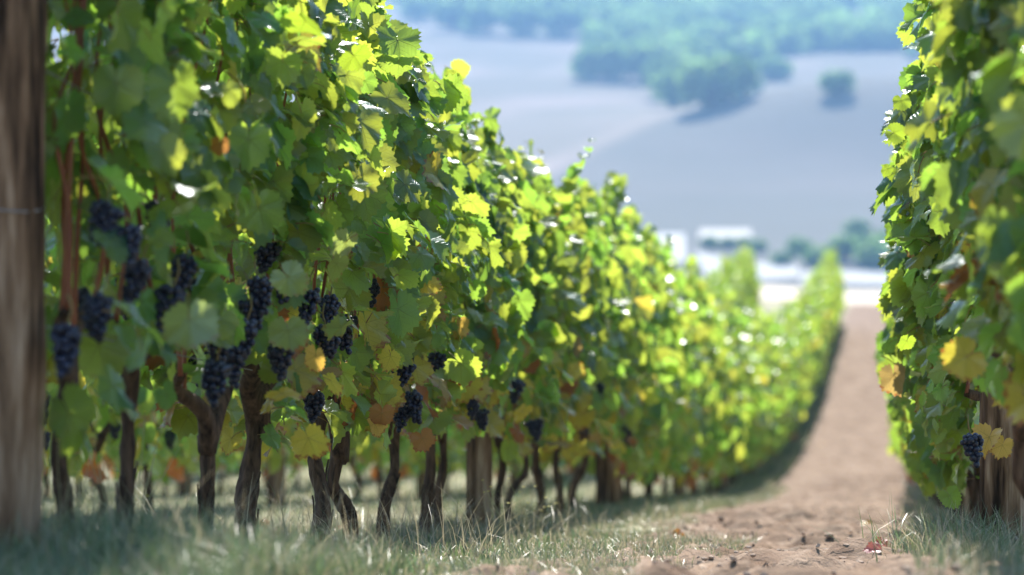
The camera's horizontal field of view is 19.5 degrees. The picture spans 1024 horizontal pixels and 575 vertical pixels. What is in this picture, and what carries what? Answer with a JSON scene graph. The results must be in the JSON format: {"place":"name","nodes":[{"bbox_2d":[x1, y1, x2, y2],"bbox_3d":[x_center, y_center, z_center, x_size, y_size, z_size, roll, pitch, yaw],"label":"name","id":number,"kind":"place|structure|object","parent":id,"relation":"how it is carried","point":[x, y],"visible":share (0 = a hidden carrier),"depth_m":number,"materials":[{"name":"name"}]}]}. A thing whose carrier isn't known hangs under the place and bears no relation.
{"place":"outdoors","nodes":[
{"label":"outdoors","id":0,"kind":"place"},
{"bbox_2d":[51,0,919,290],"bbox_3d":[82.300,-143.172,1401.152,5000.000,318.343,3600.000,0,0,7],"label":"hills","id":1,"kind":"structure","parent":0,"point":[777,164],"depth_m":872.02,"materials":[{"name":"grey"}]},
{"bbox_2d":[398,0,436,22],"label":"tree","id":2,"kind":"object","parent":1,"relation":"on","point":[419,10],"visible":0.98,"depth_m":1549.53,"materials":[{"name":"green plant"}]},
{"bbox_2d":[431,0,472,29],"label":"tree","id":3,"kind":"object","parent":1,"relation":"on","point":[450,15],"visible":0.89,"depth_m":1458.70,"materials":[{"name":"green plant"}]},
{"bbox_2d":[461,1,502,32],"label":"tree","id":4,"kind":"object","parent":1,"relation":"on","point":[478,17],"visible":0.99,"depth_m":1430.91,"materials":[{"name":"green plant"}]},
{"bbox_2d":[500,3,543,35],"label":"tree","id":5,"kind":"object","parent":1,"relation":"on","point":[524,20],"visible":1,"depth_m":1423.23,"materials":[{"name":"green plant"}]},
{"bbox_2d":[539,4,583,36],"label":"tree","id":6,"kind":"object","parent":1,"relation":"on","point":[558,20],"visible":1,"depth_m":1416.00,"materials":[{"name":"green plant"}]},
{"bbox_2d":[567,41,617,79],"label":"tree","id":7,"kind":"object","parent":1,"relation":"on","point":[583,57],"visible":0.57,"depth_m":1158.94,"materials":[{"name":"green plant"}]},
{"bbox_2d":[575,5,617,30],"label":"tree","id":8,"kind":"object","parent":1,"relation":"on","point":[595,14],"visible":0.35,"depth_m":1410.58,"materials":[{"name":"green plant"}]},
{"bbox_2d":[593,40,640,80],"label":"tree","id":9,"kind":"object","parent":1,"relation":"on","point":[610,63],"visible":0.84,"depth_m":1150.27,"materials":[{"name":"green plant"}]},
{"bbox_2d":[622,42,676,80],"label":"tree","id":10,"kind":"object","parent":1,"relation":"on","point":[638,59],"visible":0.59,"depth_m":1142.24,"materials":[{"name":"green plant"}]},
{"bbox_2d":[389,0,926,64],"bbox_3d":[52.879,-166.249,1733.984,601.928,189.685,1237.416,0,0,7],"label":"woodland","id":11,"kind":"object","parent":1,"relation":"on","point":[691,30],"visible":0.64,"depth_m":1338.55,"materials":[{"name":"green plant"}]},
{"bbox_2d":[641,57,687,85],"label":"tree","id":12,"kind":"object","parent":1,"relation":"on","point":[649,70],"visible":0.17,"depth_m":1071.01,"materials":[{"name":"green plant"}]},
{"bbox_2d":[647,62,704,107],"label":"tree","id":13,"kind":"object","parent":1,"relation":"on","point":[668,93],"visible":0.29,"depth_m":993.64,"materials":[{"name":"green plant"}]},
{"bbox_2d":[674,58,748,107],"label":"tree","id":14,"kind":"object","parent":1,"relation":"on","point":[709,84],"visible":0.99,"depth_m":916.99,"materials":[{"name":"green plant"}]},
{"bbox_2d":[701,53,761,100],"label":"tree","id":15,"kind":"object","parent":1,"relation":"on","point":[751,78],"visible":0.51,"depth_m":923.09,"materials":[{"name":"green plant"}]},
{"bbox_2d":[756,54,794,79],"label":"tree","id":16,"kind":"object","parent":1,"relation":"on","point":[771,66],"visible":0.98,"depth_m":1164.38,"materials":[{"name":"green plant"}]},
{"bbox_2d":[769,251,794,264],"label":"bush","id":17,"kind":"object","parent":1,"relation":"on","point":[782,257],"visible":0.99,"depth_m":631.13,"materials":[{"name":"green plant"}]},
{"bbox_2d":[785,236,813,253],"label":"bush","id":18,"kind":"object","parent":1,"relation":"on","point":[798,244],"visible":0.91,"depth_m":654.51,"materials":[{"name":"green plant"}]},
{"bbox_2d":[801,245,836,266],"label":"bush","id":19,"kind":"object","parent":1,"relation":"on","point":[809,257],"visible":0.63,"depth_m":629.92,"materials":[{"name":"green plant"}]},
{"bbox_2d":[818,69,856,95],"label":"tree","id":20,"kind":"object","parent":1,"relation":"on","point":[838,82],"visible":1,"depth_m":894.47,"materials":[{"name":"green plant"}]},
{"bbox_2d":[826,233,865,261],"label":"bush","id":21,"kind":"object","parent":1,"relation":"on","point":[844,246],"visible":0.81,"depth_m":636.79,"materials":[{"name":"green plant"}]},
{"bbox_2d":[841,219,871,233],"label":"bush","id":22,"kind":"object","parent":1,"relation":"on","point":[854,225],"visible":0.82,"depth_m":691.93,"materials":[{"name":"green plant"}]},
{"bbox_2d":[853,236,889,268],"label":"bush","id":23,"kind":"object","parent":1,"relation":"on","point":[868,253],"visible":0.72,"depth_m":624.99,"materials":[{"name":"green plant"}]},
{"bbox_2d":[0,324,1023,574],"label":"grass","id":24,"kind":"structure","parent":0,"point":[160,542],"depth_m":6.68,"materials":[{"name":"green plant"}]},
{"bbox_2d":[42,285,1023,574],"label":"ground","id":25,"kind":"structure","parent":0,"point":[850,431],"depth_m":19.63,"materials":[{"name":"soil"}]},
{"bbox_2d":[0,0,47,558],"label":"vineyard post","id":26,"kind":"object","parent":25,"relation":"on","point":[23,60],"visible":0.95,"depth_m":4.90,"materials":[{"name":"brown wood"}]},
{"bbox_2d":[44,213,119,476],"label":"grapevine","id":27,"kind":"object","parent":25,"relation":"on","point":[93,385],"visible":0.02,"depth_m":10.76,"materials":[{"name":"green plant"}]},
{"bbox_2d":[44,142,167,519],"bbox_3d":[-1.651,0.166,11.751,0.736,1.645,1.099,0,0,7],"label":"grapevine","id":28,"kind":"object","parent":25,"relation":"on","point":[107,418],"visible":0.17,"depth_m":11.66,"materials":[{"name":"green plant"}]},
{"bbox_2d":[88,394,170,481],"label":"grapevine","id":29,"kind":"object","parent":25,"relation":"on","point":[165,450],"visible":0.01,"depth_m":18.98,"materials":[{"name":"green plant"}]},
{"bbox_2d":[45,0,241,547],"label":"grapevine","id":30,"kind":"object","parent":25,"relation":"on","point":[136,87],"visible":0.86,"depth_m":5.15,"materials":[{"name":"green plant"}]},
{"bbox_2d":[88,365,218,513],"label":"grapevine","id":31,"kind":"object","parent":25,"relation":"on","point":[161,462],"visible":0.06,"depth_m":12.55,"materials":[{"name":"green plant"}]},
{"bbox_2d":[138,411,180,520],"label":"wild flower","id":32,"kind":"object","parent":25,"relation":"on","point":[154,455],"visible":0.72,"depth_m":5.85,"materials":[{"name":"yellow plant"}]},
{"bbox_2d":[177,450,190,494],"bbox_3d":[-2.239,0.847,20.362,0.101,1.391,0.099,0,0,7],"label":"vineyard post","id":33,"kind":"object","parent":25,"relation":"on","point":[184,485],"visible":0.04,"depth_m":20.32,"materials":[{"name":"brown wood"}]},
{"bbox_2d":[45,0,330,527],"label":"grapevine","id":34,"kind":"object","parent":25,"relation":"on","point":[245,148],"visible":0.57,"depth_m":5.66,"materials":[{"name":"green plant"}]},
{"bbox_2d":[120,233,285,489],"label":"grapevine","id":35,"kind":"object","parent":25,"relation":"on","point":[177,475],"visible":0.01,"depth_m":13.61,"materials":[{"name":"green plant"}]},
{"bbox_2d":[46,0,379,533],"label":"grapevine","id":36,"kind":"object","parent":25,"relation":"on","point":[278,59],"visible":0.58,"depth_m":6.24,"materials":[{"name":"green plant"}]},
{"bbox_2d":[200,451,242,495],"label":"grapevine","id":37,"kind":"object","parent":25,"relation":"on","point":[219,465],"visible":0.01,"depth_m":21.15,"materials":[{"name":"green plant"}]},
{"bbox_2d":[199,234,292,473],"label":"grapevine","id":38,"kind":"object","parent":25,"relation":"on","point":[275,459],"visible":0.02,"depth_m":14.41,"materials":[{"name":"green plant"}]},
{"bbox_2d":[119,0,410,542],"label":"grapevine","id":39,"kind":"object","parent":25,"relation":"on","point":[330,328],"visible":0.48,"depth_m":6.73,"materials":[{"name":"green plant"}]},
{"bbox_2d":[267,443,285,506],"bbox_3d":[-1.202,0.538,15.184,0.100,1.391,0.099,0,0,7],"label":"vineyard post","id":40,"kind":"object","parent":25,"relation":"on","point":[278,476],"visible":0.09,"depth_m":15.15,"materials":[{"name":"brown wood"}]},
{"bbox_2d":[203,0,449,542],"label":"grapevine","id":41,"kind":"object","parent":25,"relation":"on","point":[387,235],"visible":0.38,"depth_m":7.34,"materials":[{"name":"green plant"}]},
{"bbox_2d":[286,287,373,480],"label":"grapevine","id":42,"kind":"object","parent":25,"relation":"on","point":[366,452],"visible":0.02,"depth_m":16.11,"materials":[{"name":"green plant"}]},
{"bbox_2d":[238,0,470,543],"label":"grapevine","id":43,"kind":"object","parent":25,"relation":"on","point":[426,166],"visible":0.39,"depth_m":7.91,"materials":[{"name":"green plant"}]},
{"bbox_2d":[324,433,402,500],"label":"grapevine","id":44,"kind":"object","parent":25,"relation":"on","point":[378,450],"visible":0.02,"depth_m":17.19,"materials":[{"name":"green plant"}]},
{"bbox_2d":[327,421,436,498],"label":"grapevine","id":45,"kind":"object","parent":25,"relation":"on","point":[404,444],"visible":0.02,"depth_m":18.06,"materials":[{"name":"green plant"}]},
{"bbox_2d":[309,62,504,540],"bbox_3d":[-0.352,0.039,8.507,0.681,1.516,0.801,0,0,7],"label":"grapevine","id":46,"kind":"object","parent":25,"relation":"on","point":[456,371],"visible":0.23,"depth_m":8.44,"materials":[{"name":"green plant"}]},
{"bbox_2d":[370,429,454,500],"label":"grapevine","id":47,"kind":"object","parent":25,"relation":"on","point":[414,469],"visible":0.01,"depth_m":19.07,"materials":[{"name":"green plant"}]},
{"bbox_2d":[400,422,465,476],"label":"grapevine","id":48,"kind":"object","parent":25,"relation":"on","point":[457,442],"visible":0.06,"depth_m":19.80,"materials":[{"name":"green plant"}]},
{"bbox_2d":[346,59,535,534],"bbox_3d":[-0.267,0.064,9.133,0.600,1.541,0.772,0,0,7],"label":"grapevine","id":49,"kind":"object","parent":25,"relation":"on","point":[479,389],"visible":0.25,"depth_m":9.14,"materials":[{"name":"green plant"}]},
{"bbox_2d":[416,441,465,497],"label":"grapevine","id":50,"kind":"object","parent":25,"relation":"on","point":[458,466],"depth_m":20.83,"materials":[{"name":"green plant"}]},
{"bbox_2d":[373,83,548,534],"bbox_3d":[-0.197,0.087,9.662,0.587,1.561,1.154,0,0,7],"label":"grapevine","id":51,"kind":"object","parent":25,"relation":"on","point":[506,216],"visible":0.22,"depth_m":9.63,"materials":[{"name":"green plant"}]},
{"bbox_2d":[466,352,492,529],"bbox_3d":[-0.118,0.277,10.359,0.100,1.381,0.093,0,0,7],"label":"vineyard post","id":52,"kind":"object","parent":25,"relation":"on","point":[479,464],"visible":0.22,"depth_m":10.32,"materials":[{"name":"brown wood"}]},
{"bbox_2d":[455,139,594,519],"bbox_3d":[-0.048,0.192,10.905,0.673,1.496,1.129,0,0,7],"label":"grapevine","id":53,"kind":"object","parent":25,"relation":"on","point":[543,328],"visible":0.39,"depth_m":10.65,"materials":[{"name":"green plant"}]},
{"bbox_2d":[457,138,595,520],"bbox_3d":[0.035,0.206,11.395,0.601,1.542,0.760,0,0,7],"label":"grapevine","id":54,"kind":"object","parent":25,"relation":"on","point":[574,230],"visible":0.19,"depth_m":11.37,"materials":[{"name":"green plant"}]},
{"bbox_2d":[506,149,611,517],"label":"grapevine","id":55,"kind":"object","parent":25,"relation":"on","point":[585,406],"visible":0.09,"depth_m":11.99,"materials":[{"name":"green plant"}]},
{"bbox_2d":[505,175,634,517],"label":"grapevine","id":56,"kind":"object","parent":25,"relation":"on","point":[607,368],"visible":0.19,"depth_m":12.61,"materials":[{"name":"green plant"}]},
{"bbox_2d":[540,196,646,509],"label":"grapevine","id":57,"kind":"object","parent":25,"relation":"on","point":[623,256],"visible":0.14,"depth_m":13.48,"materials":[{"name":"green plant"}]},
{"bbox_2d":[559,171,660,509],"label":"grapevine","id":58,"kind":"object","parent":25,"relation":"on","point":[643,296],"visible":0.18,"depth_m":14.30,"materials":[{"name":"green plant"}]},
{"bbox_2d":[600,438,620,504],"bbox_3d":[0.481,0.534,14.937,0.127,1.382,0.121,0,0,7],"label":"vineyard post","id":59,"kind":"object","parent":25,"relation":"on","point":[611,486],"visible":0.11,"depth_m":14.88,"materials":[{"name":"brown wood"}]},
{"bbox_2d":[572,203,679,500],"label":"grapevine","id":60,"kind":"object","parent":25,"relation":"on","point":[667,367],"visible":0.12,"depth_m":15.17,"materials":[{"name":"green plant"}]},
{"bbox_2d":[591,204,684,499],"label":"grapevine","id":61,"kind":"object","parent":25,"relation":"on","point":[650,244],"visible":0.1,"depth_m":16.07,"materials":[{"name":"green plant"}]},
{"bbox_2d":[621,225,708,498],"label":"grapevine","id":62,"kind":"object","parent":25,"relation":"on","point":[678,327],"visible":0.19,"depth_m":16.97,"materials":[{"name":"green plant"}]},
{"bbox_2d":[623,248,712,499],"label":"grapevine","id":63,"kind":"object","parent":25,"relation":"on","point":[701,337],"visible":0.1,"depth_m":17.97,"materials":[{"name":"green plant"}]},
{"bbox_2d":[634,260,723,495],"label":"grapevine","id":64,"kind":"object","parent":25,"relation":"on","point":[688,477],"visible":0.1,"depth_m":18.62,"materials":[{"name":"green plant"}]},
{"bbox_2d":[656,255,725,484],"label":"grapevine","id":65,"kind":"object","parent":25,"relation":"on","point":[709,452],"visible":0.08,"depth_m":19.63,"materials":[{"name":"green plant"}]},
{"bbox_2d":[408,469,986,574],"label":"soil clods","id":66,"kind":"object","parent":25,"relation":"on","point":[753,555],"visible":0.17,"depth_m":8.10,"materials":[{"name":"brown soil"}]},
{"bbox_2d":[678,255,738,495],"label":"grapevine","id":67,"kind":"object","parent":25,"relation":"on","point":[723,396],"visible":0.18,"depth_m":20.41,"materials":[{"name":"green plant"}]},
{"bbox_2d":[696,286,736,492],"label":"grapevine","id":68,"kind":"object","parent":25,"relation":"on","point":[728,430],"visible":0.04,"depth_m":21.36,"materials":[{"name":"green plant"}]},
{"bbox_2d":[697,280,749,495],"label":"grapevine","id":69,"kind":"object","parent":25,"relation":"on","point":[734,453],"visible":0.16,"depth_m":22.11,"materials":[{"name":"green plant"}]},
{"bbox_2d":[697,310,754,493],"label":"grapevine","id":70,"kind":"object","parent":25,"relation":"on","point":[741,438],"visible":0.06,"depth_m":22.94,"materials":[{"name":"green plant"}]},
{"bbox_2d":[699,291,758,491],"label":"grapevine","id":71,"kind":"object","parent":25,"relation":"on","point":[750,374],"visible":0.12,"depth_m":23.98,"materials":[{"name":"green plant"}]},
{"bbox_2d":[720,260,745,313],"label":"grapevine","id":72,"kind":"object","parent":25,"relation":"on","point":[728,270],"visible":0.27,"depth_m":53.46,"materials":[{"name":"green plant"}]},
{"bbox_2d":[732,248,755,309],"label":"grapevine","id":73,"kind":"object","parent":25,"relation":"on","point":[749,283],"visible":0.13,"depth_m":58.26,"materials":[{"name":"green plant"}]},
{"bbox_2d":[727,302,769,487],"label":"grapevine","id":74,"kind":"object","parent":25,"relation":"on","point":[754,419],"visible":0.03,"depth_m":24.95,"materials":[{"name":"green plant"}]},
{"bbox_2d":[736,311,768,479],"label":"grapevine","id":75,"kind":"object","parent":25,"relation":"on","point":[763,377],"visible":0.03,"depth_m":26.52,"materials":[{"name":"green plant"}]},
{"bbox_2d":[732,304,773,486],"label":"grapevine","id":76,"kind":"object","parent":25,"relation":"on","point":[747,318],"visible":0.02,"depth_m":25.85,"materials":[{"name":"green plant"}]},
{"bbox_2d":[741,325,775,479],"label":"grapevine","id":77,"kind":"object","parent":25,"relation":"on","point":[755,338],"visible":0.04,"depth_m":27.41,"materials":[{"name":"green plant"}]},
{"bbox_2d":[748,320,784,478],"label":"grapevine","id":78,"kind":"object","parent":25,"relation":"on","point":[778,408],"visible":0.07,"depth_m":28.26,"materials":[{"name":"green plant"}]},
{"bbox_2d":[750,308,782,453],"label":"grapevine","id":79,"kind":"object","parent":25,"relation":"on","point":[776,375],"visible":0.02,"depth_m":29.23,"materials":[{"name":"green plant"}]},
{"bbox_2d":[749,305,789,453],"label":"grapevine","id":80,"kind":"object","parent":25,"relation":"on","point":[783,365],"visible":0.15,"depth_m":30.05,"materials":[{"name":"green plant"}]},
{"bbox_2d":[763,312,795,463],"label":"grapevine","id":81,"kind":"object","parent":25,"relation":"on","point":[773,324],"visible":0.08,"depth_m":31.09,"materials":[{"name":"green plant"}]},
{"bbox_2d":[768,319,799,458],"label":"grapevine","id":82,"kind":"object","parent":25,"relation":"on","point":[791,392],"visible":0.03,"depth_m":32.84,"materials":[{"name":"green plant"}]},
{"bbox_2d":[767,310,808,440],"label":"grapevine","id":83,"kind":"object","parent":25,"relation":"on","point":[793,347],"visible":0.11,"depth_m":35.17,"materials":[{"name":"green plant"}]},
{"bbox_2d":[776,319,801,442],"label":"grapevine","id":84,"kind":"object","parent":25,"relation":"on","point":[797,399],"visible":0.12,"depth_m":33.59,"materials":[{"name":"green plant"}]},
{"bbox_2d":[769,312,808,426],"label":"grapevine","id":85,"kind":"object","parent":25,"relation":"on","point":[803,362],"visible":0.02,"depth_m":36.10,"materials":[{"name":"green plant"}]},
{"bbox_2d":[778,299,810,403],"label":"grapevine","id":86,"kind":"object","parent":25,"relation":"on","point":[784,313],"visible":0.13,"depth_m":37.86,"materials":[{"name":"green plant"}]},
{"bbox_2d":[789,304,815,410],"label":"grapevine","id":87,"kind":"object","parent":25,"relation":"on","point":[810,350],"visible":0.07,"depth_m":39.76,"materials":[{"name":"green plant"}]},
{"bbox_2d":[795,298,819,393],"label":"grapevine","id":88,"kind":"object","parent":25,"relation":"on","point":[815,341],"visible":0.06,"depth_m":42.24,"materials":[{"name":"green plant"}]},
{"bbox_2d":[796,304,821,404],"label":"grapevine","id":89,"kind":"object","parent":25,"relation":"on","point":[812,357],"visible":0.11,"depth_m":41.51,"materials":[{"name":"green plant"}]},
{"bbox_2d":[795,283,827,371],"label":"grapevine","id":90,"kind":"object","parent":25,"relation":"on","point":[822,334],"visible":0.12,"depth_m":45.74,"materials":[{"name":"green plant"}]},
{"bbox_2d":[804,296,823,386],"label":"grapevine","id":91,"kind":"object","parent":25,"relation":"on","point":[818,324],"visible":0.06,"depth_m":44.12,"materials":[{"name":"green plant"}]},
{"bbox_2d":[876,354,951,514],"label":"grapevine","id":92,"kind":"object","parent":25,"relation":"on","point":[898,444],"depth_m":13.54,"materials":[{"name":"green plant"}]},
{"bbox_2d":[875,152,974,499],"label":"grapevine","id":93,"kind":"object","parent":25,"relation":"on","point":[894,406],"visible":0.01,"depth_m":10.36,"materials":[{"name":"green plant"}]},
{"bbox_2d":[875,2,976,453],"bbox_3d":[1.314,-0.042,8.250,0.623,1.686,0.825,0,0,7],"label":"grapevine","id":94,"kind":"object","parent":25,"relation":"on","point":[895,295],"visible":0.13,"depth_m":8.25,"materials":[{"name":"green plant"}]},
{"bbox_2d":[880,27,977,484],"bbox_3d":[1.365,-0.040,8.693,0.597,1.734,0.842,0,0,7],"label":"grapevine","id":95,"kind":"object","parent":25,"relation":"on","point":[958,430],"visible":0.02,"depth_m":8.45,"materials":[{"name":"green plant"}]},
{"bbox_2d":[880,244,979,496],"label":"grapevine","id":96,"kind":"object","parent":25,"relation":"on","point":[937,472],"visible":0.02,"depth_m":9.01,"materials":[{"name":"green plant"}]},
{"bbox_2d":[884,230,978,529],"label":"grapevine","id":97,"kind":"object","parent":25,"relation":"on","point":[918,476],"visible":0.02,"depth_m":9.67,"materials":[{"name":"green plant"}]},
{"bbox_2d":[869,0,1012,508],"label":"grapevine","id":98,"kind":"object","parent":25,"relation":"on","point":[913,232],"visible":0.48,"depth_m":7.69,"materials":[{"name":"green plant"}]},
{"bbox_2d":[951,462,973,522],"bbox_3d":[1.644,0.207,10.879,0.100,1.621,0.099,0,0,7],"label":"vineyard post","id":99,"kind":"object","parent":25,"relation":"on","point":[966,498],"visible":0.01,"depth_m":10.83,"materials":[{"name":"brown wood"}]},
{"bbox_2d":[904,0,1023,498],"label":"grapevine","id":100,"kind":"object","parent":25,"relation":"on","point":[950,119],"visible":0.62,"depth_m":5.49,"materials":[{"name":"green plant"}]},
{"bbox_2d":[972,0,1023,352],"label":"grapevine","id":101,"kind":"object","parent":25,"relation":"on","point":[1000,242],"visible":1,"depth_m":4.57,"materials":[{"name":"green plant"}]},
{"bbox_2d":[972,0,1023,366],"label":"grapevine","id":102,"kind":"object","parent":25,"relation":"on","point":[997,155],"visible":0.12,"depth_m":5.15,"materials":[{"name":"green plant"}]},
{"bbox_2d":[979,354,1023,547],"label":"vineyard post","id":103,"kind":"object","parent":25,"relation":"on","point":[998,486],"visible":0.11,"depth_m":7.28,"materials":[{"name":"brown wood"}]},
{"bbox_2d":[652,233,685,261],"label":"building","id":104,"kind":"structure","parent":0,"point":[679,250],"depth_m":673.77,"materials":[{"name":"white stone"}]},
{"bbox_2d":[699,229,751,239],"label":"building","id":105,"kind":"structure","parent":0,"point":[722,233],"depth_m":699.55,"materials":[{"name":"white"}]},
{"bbox_2d":[694,251,758,278],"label":"road","id":106,"kind":"structure","parent":0,"point":[708,262],"depth_m":638.11,"materials":[{"name":"white stone"}]},
{"bbox_2d":[756,262,799,279],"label":"lane","id":107,"kind":"structure","parent":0,"point":[769,271],"depth_m":619.01,"materials":[{"name":"white stone"}]},
{"bbox_2d":[800,271,886,283],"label":"track","id":108,"kind":"structure","parent":0,"point":[865,277],"depth_m":609.34,"materials":[{"name":"white stone"}]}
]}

